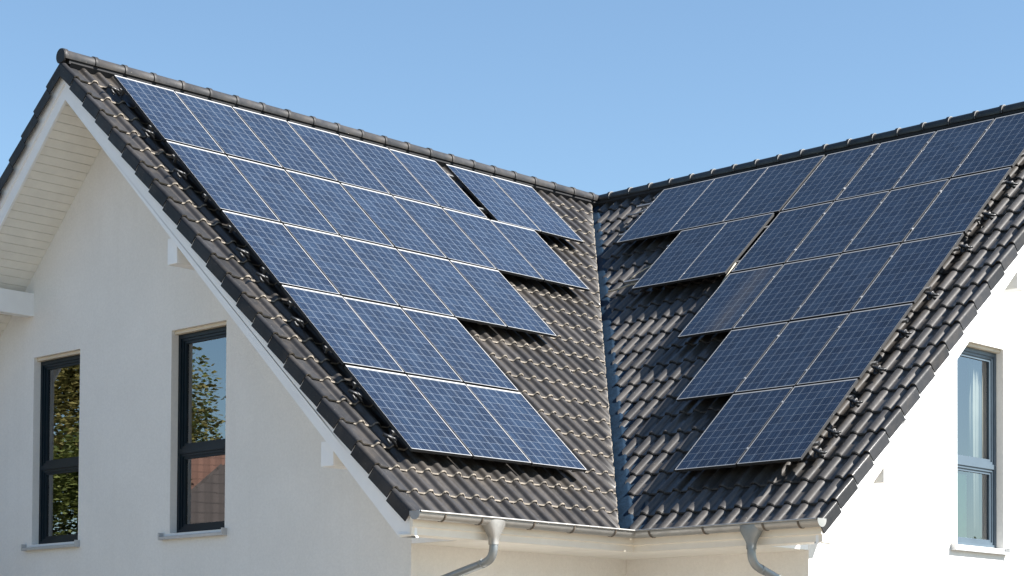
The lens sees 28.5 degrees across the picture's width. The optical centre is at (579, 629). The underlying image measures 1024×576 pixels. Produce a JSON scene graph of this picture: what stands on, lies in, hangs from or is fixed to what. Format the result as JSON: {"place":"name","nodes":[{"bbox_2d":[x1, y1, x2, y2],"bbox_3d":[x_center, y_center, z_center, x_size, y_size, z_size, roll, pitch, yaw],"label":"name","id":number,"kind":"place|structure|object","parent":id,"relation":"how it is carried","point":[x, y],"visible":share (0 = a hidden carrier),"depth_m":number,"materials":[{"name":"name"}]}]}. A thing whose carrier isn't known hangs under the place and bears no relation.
{"place":"outdoors","nodes":[
{"label":"outdoors","id":0,"kind":"place"},
{"bbox_2d":[0,0,1023,194],"label":"sky","id":1,"kind":"structure","parent":0,"point":[599,97],"materials":[{"name":"blue"}]},
{"label":"ground","id":2,"kind":"structure","parent":0,"visible":0},
{"bbox_2d":[0,48,1023,575],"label":"house","id":3,"kind":"structure","parent":2,"relation":"on","point":[128,276],"depth_m":27.48,"materials":[{"name":"paint"}]},
{"bbox_2d":[21,350,79,550],"bbox_3d":[-7.679,-2.608,29.606,1.429,2.875,0.290,-1,-2,43],"label":"window","id":4,"kind":"structure","parent":3,"relation":"in","point":[48,467],"depth_m":29.95,"materials":[{"name":"black plastic"}]},
{"bbox_2d":[49,370,52,535],"bbox_3d":[-8.043,-2.603,30.351,0.308,2.650,0.083,-1,-2,43],"label":"window frame","id":5,"kind":"object","parent":3,"relation":"in","point":[50,452],"visible":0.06,"depth_m":30.24,"materials":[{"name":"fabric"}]},
{"bbox_2d":[107,84,120,96],"bbox_3d":[-6.411,-7.425,27.766,0.095,0.147,0.213,-1,-2,43],"label":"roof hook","id":6,"kind":"object","parent":3,"relation":"on","point":[116,91],"visible":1,"depth_m":27.74,"materials":[{"name":"silver metal"}]},
{"bbox_2d":[141,127,154,139],"bbox_3d":[-5.822,-6.694,27.194,0.096,0.147,0.212,-1,-2,43],"label":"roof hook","id":7,"kind":"object","parent":3,"relation":"on","point":[148,133],"visible":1,"depth_m":27.17,"materials":[{"name":"silver metal"}]},
{"bbox_2d":[171,154,178,161],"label":"mounting rail","id":8,"kind":"object","parent":3,"relation":"attached to","point":[174,157],"visible":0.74,"depth_m":26.95,"materials":[{"name":"silver metal"}]},
{"bbox_2d":[166,141,279,222],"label":"solar panel","id":9,"kind":"object","parent":8,"relation":"attached to","point":[222,182],"visible":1,"depth_m":27.00,"materials":[{"name":"glass"}]},
{"bbox_2d":[227,156,338,234],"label":"solar panel","id":10,"kind":"object","parent":8,"relation":"attached to","point":[284,197],"visible":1,"depth_m":27.77,"materials":[{"name":"glass"}]},
{"bbox_2d":[285,170,393,247],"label":"solar panel","id":11,"kind":"object","parent":8,"relation":"attached to","point":[341,211],"visible":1,"depth_m":28.51,"materials":[{"name":"glass"}]},
{"bbox_2d":[341,183,446,258],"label":"solar panel","id":12,"kind":"object","parent":8,"relation":"attached to","point":[393,221],"visible":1,"depth_m":29.25,"materials":[{"name":"glass"}]},
{"bbox_2d":[393,196,495,269],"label":"solar panel","id":13,"kind":"object","parent":8,"relation":"attached to","point":[445,233],"visible":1,"depth_m":30.01,"materials":[{"name":"glass"}]},
{"bbox_2d":[490,220,588,290],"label":"solar panel","id":14,"kind":"object","parent":8,"relation":"attached to","point":[541,257],"visible":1,"depth_m":31.49,"materials":[{"name":"glass"}]},
{"bbox_2d":[173,168,186,179],"bbox_3d":[-5.286,-6.028,26.675,0.097,0.147,0.212,-1,-2,43],"label":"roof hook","id":15,"kind":"object","parent":3,"relation":"on","point":[181,174],"visible":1,"depth_m":26.65,"materials":[{"name":"silver metal"}]},
{"bbox_2d":[188,344,190,523],"bbox_3d":[-5.516,-2.661,28.010,0.317,2.650,0.083,-1,-2,43],"label":"window frame","id":16,"kind":"object","parent":3,"relation":"in","point":[189,434],"visible":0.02,"depth_m":27.91,"materials":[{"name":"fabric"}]},
{"bbox_2d":[158,321,226,539],"bbox_3d":[-5.152,-2.666,27.265,1.439,2.875,0.290,-1,-2,43],"label":"window","id":17,"kind":"structure","parent":3,"relation":"in","point":[211,448],"depth_m":27.60,"materials":[{"name":"black plastic"}]},
{"bbox_2d":[202,193,210,201],"bbox_3d":[-2.550,-5.596,29.093,0.160,0.083,7.148,-1,-2,43],"label":"mounting rail","id":18,"kind":"object","parent":3,"relation":"attached to","point":[205,196],"visible":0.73,"depth_m":26.46,"materials":[{"name":"silver metal"}]},
{"bbox_2d":[227,225,235,232],"bbox_3d":[-2.848,-5.133,27.963,0.160,0.083,5.108,-1,-2,43],"label":"mounting rail","id":19,"kind":"object","parent":3,"relation":"attached to","point":[230,228],"visible":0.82,"depth_m":26.08,"materials":[{"name":"silver metal"}]},
{"bbox_2d":[221,210,339,294],"bbox_3d":[-3.891,-4.885,26.173,0.990,0.040,1.640,2,40,-47],"label":"solar panel","id":20,"kind":"object","parent":19,"relation":"attached to","point":[279,253],"visible":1,"depth_m":26.13,"materials":[{"name":"glass"}]},
{"bbox_2d":[283,224,398,306],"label":"solar panel","id":21,"kind":"object","parent":19,"relation":"attached to","point":[342,267],"visible":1,"depth_m":26.88,"materials":[{"name":"glass"}]},
{"bbox_2d":[397,249,506,327],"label":"solar panel","id":22,"kind":"object","parent":19,"relation":"attached to","point":[453,290],"visible":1,"depth_m":28.38,"materials":[{"name":"glass"}]},
{"bbox_2d":[236,247,249,259],"bbox_3d":[-4.295,-4.798,25.714,0.099,0.147,0.212,-1,-2,43],"label":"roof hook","id":23,"kind":"object","parent":3,"relation":"on","point":[242,252],"visible":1,"depth_m":25.69,"materials":[{"name":"silver metal"}]},
{"bbox_2d":[255,272,268,283],"bbox_3d":[-3.998,-4.432,25.426,0.098,0.147,0.212,-1,-2,43],"label":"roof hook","id":24,"kind":"object","parent":3,"relation":"on","point":[262,278],"visible":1,"depth_m":25.40,"materials":[{"name":"silver metal"}]},
{"bbox_2d":[260,267,268,274],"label":"mounting rail","id":25,"kind":"object","parent":3,"relation":"attached to","point":[263,270],"visible":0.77,"depth_m":25.58,"materials":[{"name":"silver metal"}]},
{"bbox_2d":[450,260,555,337],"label":"solar panel","id":26,"kind":"object","parent":25,"relation":"attached to","point":[504,300],"visible":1,"depth_m":29.12,"materials":[{"name":"glass"}]},
{"bbox_2d":[119,88,457,180],"bbox_3d":[-3.573,-7.337,30.886,0.160,0.083,8.298,-1,-2,43],"label":"mounting rail","id":27,"kind":"object","parent":3,"relation":"attached to","point":[123,92],"visible":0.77,"depth_m":27.98,"materials":[{"name":"silver metal"}]},
{"bbox_2d":[175,91,281,168],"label":"solar panel","id":28,"kind":"object","parent":27,"relation":"attached to","point":[229,131],"visible":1,"depth_m":28.64,"materials":[{"name":"glass"}]},
{"bbox_2d":[232,107,337,181],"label":"solar panel","id":29,"kind":"object","parent":27,"relation":"attached to","point":[285,145],"visible":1,"depth_m":29.38,"materials":[{"name":"glass"}]},
{"bbox_2d":[339,135,439,206],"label":"solar panel","id":30,"kind":"object","parent":27,"relation":"attached to","point":[391,173],"visible":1,"depth_m":30.88,"materials":[{"name":"glass"}]},
{"bbox_2d":[389,149,486,218],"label":"solar panel","id":31,"kind":"object","parent":27,"relation":"attached to","point":[440,186],"visible":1,"depth_m":31.64,"materials":[{"name":"glass"}]},
{"bbox_2d":[445,164,540,232],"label":"solar panel","id":32,"kind":"object","parent":27,"relation":"attached to","point":[494,200],"visible":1,"depth_m":32.49,"materials":[{"name":"glass"}]},
{"bbox_2d":[287,300,295,308],"bbox_3d":[-2.637,-4.036,26.338,0.160,0.083,3.068,-1,-2,43],"label":"mounting rail","id":33,"kind":"object","parent":3,"relation":"attached to","point":[290,303],"visible":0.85,"depth_m":25.20,"materials":[{"name":"silver metal"}]},
{"bbox_2d":[402,308,517,391],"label":"solar panel","id":34,"kind":"object","parent":33,"relation":"attached to","point":[461,351],"visible":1,"depth_m":26.75,"materials":[{"name":"glass"}]},
{"bbox_2d":[290,316,303,328],"bbox_3d":[-3.490,-3.800,24.934,0.099,0.147,0.213,-1,-2,43],"label":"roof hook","id":35,"kind":"object","parent":3,"relation":"on","point":[297,322],"visible":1,"depth_m":24.91,"materials":[{"name":"silver metal"}]},
{"bbox_2d":[147,125,487,213],"bbox_3d":[-3.063,-6.704,30.392,0.160,0.083,8.298,-1,-2,43],"label":"mounting rail","id":36,"kind":"object","parent":3,"relation":"attached to","point":[152,129],"visible":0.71,"depth_m":27.48,"materials":[{"name":"silver metal"}]},
{"bbox_2d":[113,75,223,154],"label":"solar panel","id":37,"kind":"object","parent":36,"relation":"attached to","point":[168,115],"visible":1,"depth_m":27.88,"materials":[{"name":"glass"}]},
{"bbox_2d":[287,121,389,194],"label":"solar panel","id":38,"kind":"object","parent":36,"relation":"attached to","point":[339,159],"visible":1,"depth_m":30.14,"materials":[{"name":"glass"}]},
{"bbox_2d":[490,176,582,242],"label":"solar panel","id":39,"kind":"object","parent":36,"relation":"attached to","point":[538,210],"visible":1,"depth_m":33.23,"materials":[{"name":"glass"}]},
{"bbox_2d":[323,346,331,352],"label":"mounting rail","id":40,"kind":"object","parent":3,"relation":"attached to","point":[326,348],"visible":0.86,"depth_m":24.71,"materials":[{"name":"silver metal"}]},
{"bbox_2d":[280,285,403,373],"bbox_3d":[-2.985,-3.764,25.295,0.990,0.041,1.640,2,40,-47],"label":"solar panel","id":41,"kind":"object","parent":40,"relation":"attached to","point":[342,330],"visible":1,"depth_m":25.25,"materials":[{"name":"glass"}]},
{"bbox_2d":[348,389,362,401],"bbox_3d":[-2.687,-2.802,24.154,0.094,0.147,0.212,-1,-2,43],"label":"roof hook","id":42,"kind":"object","parent":3,"relation":"on","point":[355,395],"visible":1,"depth_m":24.12,"materials":[{"name":"silver metal"}]},
{"bbox_2d":[351,382,359,388],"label":"mounting rail","id":43,"kind":"object","parent":3,"relation":"attached to","point":[354,384],"visible":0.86,"depth_m":24.32,"materials":[{"name":"silver metal"}]},
{"bbox_2d":[382,433,396,445],"bbox_3d":[-2.231,-2.237,23.712,0.098,0.147,0.213,-1,-2,43],"label":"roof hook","id":44,"kind":"object","parent":3,"relation":"on","point":[389,438],"visible":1,"depth_m":23.68,"materials":[{"name":"silver metal"}]},
{"bbox_2d":[390,430,398,436],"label":"mounting rail","id":45,"kind":"object","parent":3,"relation":"attached to","point":[392,432],"visible":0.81,"depth_m":23.82,"materials":[{"name":"silver metal"}]},
{"bbox_2d":[344,365,471,457],"bbox_3d":[-2.082,-2.639,24.420,0.990,0.040,1.640,2,40,-47],"label":"solar panel","id":46,"kind":"object","parent":45,"relation":"attached to","point":[408,413],"visible":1,"depth_m":24.37,"materials":[{"name":"glass"}]},
{"bbox_2d":[466,384,586,471],"bbox_3d":[-0.695,-2.589,25.915,0.990,0.040,1.640,2,40,-47],"label":"solar panel","id":47,"kind":"object","parent":45,"relation":"attached to","point":[528,430],"visible":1,"depth_m":25.87,"materials":[{"name":"glass"}]},
{"bbox_2d":[342,237,453,316],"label":"solar panel","id":48,"kind":"object","parent":3,"relation":"on","point":[399,278],"visible":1,"depth_m":27.63,"materials":[{"name":"glass"}]},
{"bbox_2d":[343,297,462,382],"bbox_3d":[-2.293,-3.736,26.044,0.990,0.040,1.640,2,40,-47],"label":"solar panel","id":49,"kind":"object","parent":3,"relation":"attached to","point":[407,345],"visible":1,"depth_m":26.00,"materials":[{"name":"glass"}]},
{"bbox_2d":[407,375,530,464],"bbox_3d":[-1.388,-2.615,25.167,0.990,0.041,1.640,2,40,-47],"label":"solar panel","id":50,"kind":"object","parent":3,"relation":"on","point":[474,426],"visible":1,"depth_m":25.12,"materials":[{"name":"glass"}]},
{"bbox_2d":[443,208,543,281],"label":"solar panel","id":51,"kind":"object","parent":3,"relation":"on","point":[494,245],"visible":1,"depth_m":30.75,"materials":[{"name":"glass"}]},
{"bbox_2d":[608,282,636,291],"bbox_3d":[0.742,-5.442,31.995,0.754,0.091,0.065,-1,-2,41],"label":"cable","id":52,"kind":"object","parent":3,"relation":"on","point":[622,287],"visible":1,"depth_m":32.03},
{"bbox_2d":[626,209,645,215],"bbox_3d":[1.081,-7.131,34.316,0.753,0.095,0.045,-1,-2,42],"label":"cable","id":53,"kind":"object","parent":3,"relation":"on","point":[635,213],"visible":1,"depth_m":34.40,"materials":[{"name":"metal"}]},
{"bbox_2d":[629,264,652,279],"bbox_3d":[1.075,-5.722,32.148,0.602,0.321,0.080,0,-2,16],"label":"cable","id":54,"kind":"object","parent":3,"relation":"on","point":[641,271],"visible":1,"depth_m":32.19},
{"bbox_2d":[636,203,650,208],"bbox_3d":[3.937,-7.289,31.827,7.956,0.083,0.160,-1,-2,43],"label":"mounting rail","id":55,"kind":"object","parent":3,"relation":"attached to","point":[642,206],"visible":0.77,"depth_m":34.40,"materials":[{"name":"silver metal"}]},
{"bbox_2d":[617,179,713,243],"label":"solar panel","id":56,"kind":"object","parent":55,"relation":"attached to","point":[664,212],"visible":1,"depth_m":33.50,"materials":[{"name":"glass"}]},
{"bbox_2d":[781,143,879,211],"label":"solar panel","id":57,"kind":"object","parent":55,"relation":"attached to","point":[830,178],"visible":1,"depth_m":31.20,"materials":[{"name":"glass"}]},
{"bbox_2d":[836,131,935,200],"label":"solar panel","id":58,"kind":"object","parent":55,"relation":"attached to","point":[885,166],"visible":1,"depth_m":30.51,"materials":[{"name":"glass"}]},
{"bbox_2d":[952,112,1023,178],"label":"solar panel","id":59,"kind":"object","parent":55,"relation":"attached to","point":[999,144],"visible":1,"depth_m":29.10,"materials":[{"name":"glass"}]},
{"bbox_2d":[720,263,735,284],"bbox_3d":[2.216,-5.279,30.240,0.412,0.514,0.048,2,-2,-44],"label":"cable","id":60,"kind":"object","parent":3,"relation":"on","point":[728,273],"visible":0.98,"depth_m":30.24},
{"bbox_2d":[623,217,981,284],"bbox_3d":[3.137,-5.562,29.864,6.520,0.083,0.160,-1,-2,43],"label":"mounting rail","id":61,"kind":"object","parent":3,"relation":"attached to","point":[978,219],"visible":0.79,"depth_m":31.84,"materials":[{"name":"silver metal"}]},
{"bbox_2d":[632,222,726,289],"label":"solar panel","id":62,"kind":"object","parent":61,"relation":"attached to","point":[678,256],"visible":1,"depth_m":31.65,"materials":[{"name":"glass"}]},
{"bbox_2d":[731,202,832,272],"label":"solar panel","id":63,"kind":"object","parent":61,"relation":"attached to","point":[782,237],"visible":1,"depth_m":30.25,"materials":[{"name":"glass"}]},
{"bbox_2d":[843,179,948,252],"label":"solar panel","id":64,"kind":"object","parent":61,"relation":"attached to","point":[896,216],"visible":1,"depth_m":28.87,"materials":[{"name":"glass"}]},
{"bbox_2d":[812,441,820,445],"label":"mounting rail","id":65,"kind":"object","parent":3,"relation":"attached to","point":[817,443],"visible":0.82,"depth_m":24.79,"materials":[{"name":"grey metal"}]},
{"bbox_2d":[675,387,792,471],"bbox_3d":[2.016,-2.591,26.067,1.020,0.050,1.640,-1,40,43],"label":"solar panel","id":66,"kind":"object","parent":65,"relation":"attached to","point":[732,431],"visible":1,"depth_m":26.04,"materials":[{"name":"glass"}]},
{"bbox_2d":[737,379,857,465],"bbox_3d":[2.753,-2.608,25.384,0.990,0.040,1.640,-1,40,43],"label":"solar panel","id":67,"kind":"object","parent":65,"relation":"attached to","point":[797,423],"visible":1,"depth_m":25.33,"materials":[{"name":"glass"}]},
{"bbox_2d":[812,447,826,458],"bbox_3d":[2.923,-2.163,24.656,0.216,0.151,0.104,-1,-2,43],"label":"cable loop","id":68,"kind":"object","parent":3,"relation":"on","point":[819,451],"visible":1,"depth_m":24.64,"materials":[{"name":"black plastic"}]},
{"bbox_2d":[826,428,840,438],"bbox_3d":[3.123,-2.427,24.879,0.216,0.150,0.101,-1,-2,43],"label":"cable loop","id":69,"kind":"object","parent":3,"relation":"on","point":[834,431],"visible":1,"depth_m":24.86,"materials":[{"name":"black plastic"}]},
{"bbox_2d":[666,180,1006,246],"bbox_3d":[3.725,-6.192,30.294,6.220,0.083,0.160,-1,-2,43],"label":"mounting rail","id":70,"kind":"object","parent":3,"relation":"attached to","point":[1003,183],"visible":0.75,"depth_m":30.97,"materials":[{"name":"silver metal"}]},
{"bbox_2d":[678,213,774,281],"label":"solar panel","id":71,"kind":"object","parent":70,"relation":"attached to","point":[724,250],"visible":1,"depth_m":30.99,"materials":[{"name":"glass"}]},
{"bbox_2d":[786,191,889,262],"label":"solar panel","id":72,"kind":"object","parent":70,"relation":"attached to","point":[838,226],"visible":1,"depth_m":29.57,"materials":[{"name":"glass"}]},
{"bbox_2d":[904,167,1011,242],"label":"solar panel","id":73,"kind":"object","parent":70,"relation":"attached to","point":[958,205],"visible":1,"depth_m":28.17,"materials":[{"name":"glass"}]},
{"bbox_2d":[796,303,912,385],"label":"solar panel","id":74,"kind":"object","parent":3,"relation":"on","point":[855,345],"visible":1,"depth_m":26.28,"materials":[{"name":"glass"}]},
{"bbox_2d":[848,397,862,407],"bbox_3d":[3.441,-2.842,25.233,0.215,0.150,0.099,-1,-2,43],"label":"cable loop","id":75,"kind":"object","parent":3,"relation":"on","point":[855,401],"visible":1,"depth_m":25.21,"materials":[{"name":"black plastic"}]},
{"bbox_2d":[871,365,885,374],"bbox_3d":[3.793,-3.304,25.623,0.216,0.148,0.102,-1,-2,43],"label":"cable loop","id":76,"kind":"object","parent":3,"relation":"on","point":[879,369],"visible":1,"depth_m":25.60,"materials":[{"name":"black plastic"}]},
{"bbox_2d":[897,329,911,338],"bbox_3d":[4.195,-3.830,26.070,0.216,0.151,0.102,-1,-2,43],"label":"cable loop","id":77,"kind":"object","parent":3,"relation":"on","point":[905,333],"visible":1,"depth_m":26.05,"materials":[{"name":"black plastic"}]},
{"bbox_2d":[924,291,938,300],"bbox_3d":[4.631,-4.403,26.556,0.215,0.153,0.102,-1,-2,43],"label":"cable loop","id":78,"kind":"object","parent":3,"relation":"on","point":[932,294],"visible":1,"depth_m":26.54,"materials":[{"name":"black plastic"}]},
{"bbox_2d":[957,473,966,537],"bbox_3d":[5.269,-1.691,28.012,0.015,0.950,0.400,-1,-2,43],"label":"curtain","id":79,"kind":"object","parent":3,"relation":"in","point":[961,505],"visible":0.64,"depth_m":28.07,"materials":[{"name":"white fabric"}]},
{"bbox_2d":[958,244,972,252],"bbox_3d":[5.200,-5.148,27.189,0.216,0.153,0.101,-1,-2,43],"label":"cable loop","id":80,"kind":"object","parent":3,"relation":"on","point":[966,247],"visible":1,"depth_m":27.17,"materials":[{"name":"black plastic"}]},
{"bbox_2d":[967,358,982,538],"bbox_3d":[5.594,-2.521,28.476,0.083,2.700,0.327,-1,-2,43],"label":"curtain","id":81,"kind":"object","parent":3,"relation":"in","point":[975,449],"visible":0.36,"depth_m":28.43,"materials":[{"name":"fabric"}]},
{"bbox_2d":[951,343,1010,554],"bbox_3d":[5.495,-2.515,28.016,0.290,2.915,1.424,-1,-2,43],"label":"window","id":82,"kind":"structure","parent":3,"relation":"in","point":[987,466],"depth_m":28.46,"materials":[{"name":"grey plastic"}]},
{"bbox_2d":[981,211,995,220],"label":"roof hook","id":83,"kind":"object","parent":3,"relation":"on","point":[989,214],"visible":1,"depth_m":27.62,"materials":[{"name":"silver metal"}]},
{"bbox_2d":[1005,180,1018,189],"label":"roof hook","id":84,"kind":"object","parent":3,"relation":"on","point":[1012,184],"visible":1,"depth_m":28.06,"materials":[{"name":"silver metal"}]},
{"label":"mounting rail","id":85,"kind":"object","parent":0,"visible":0},
{"bbox_2d":[668,167,767,233],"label":"solar panel","id":86,"kind":"object","parent":85,"relation":"attached to","point":[717,200],"visible":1,"depth_m":32.74,"materials":[{"name":"glass"}]},
{"bbox_2d":[722,155,824,222],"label":"solar panel","id":87,"kind":"object","parent":85,"relation":"attached to","point":[774,189],"visible":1,"depth_m":31.96,"materials":[{"name":"glass"}]},
{"bbox_2d":[893,119,993,189],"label":"solar panel","id":88,"kind":"object","parent":85,"relation":"attached to","point":[943,154],"visible":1,"depth_m":29.82,"materials":[{"name":"glass"}]},
{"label":"mounting rail","id":89,"kind":"object","parent":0,"visible":0},
{"bbox_2d":[678,264,782,338],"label":"solar panel","id":90,"kind":"object","parent":89,"relation":"attached to","point":[729,302],"visible":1,"depth_m":29.31,"materials":[{"name":"glass"}]},
{"bbox_2d":[733,255,839,329],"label":"solar panel","id":91,"kind":"object","parent":89,"relation":"attached to","point":[787,291],"visible":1,"depth_m":28.62,"materials":[{"name":"glass"}]},
{"bbox_2d":[791,244,900,321],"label":"solar panel","id":92,"kind":"object","parent":89,"relation":"attached to","point":[845,283],"visible":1,"depth_m":27.92,"materials":[{"name":"glass"}]},
{"bbox_2d":[852,233,963,311],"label":"solar panel","id":93,"kind":"object","parent":89,"relation":"attached to","point":[908,273],"visible":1,"depth_m":27.23,"materials":[{"name":"glass"}]},
{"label":"mounting rail","id":94,"kind":"object","parent":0,"visible":0},
{"bbox_2d":[676,322,787,401],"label":"solar panel","id":95,"kind":"object","parent":94,"relation":"attached to","point":[729,365],"visible":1,"depth_m":27.67,"materials":[{"name":"glass"}]},
{"bbox_2d":[735,313,848,393],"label":"solar panel","id":96,"kind":"object","parent":94,"relation":"attached to","point":[790,355],"visible":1,"depth_m":26.99,"materials":[{"name":"glass"}]}
]}

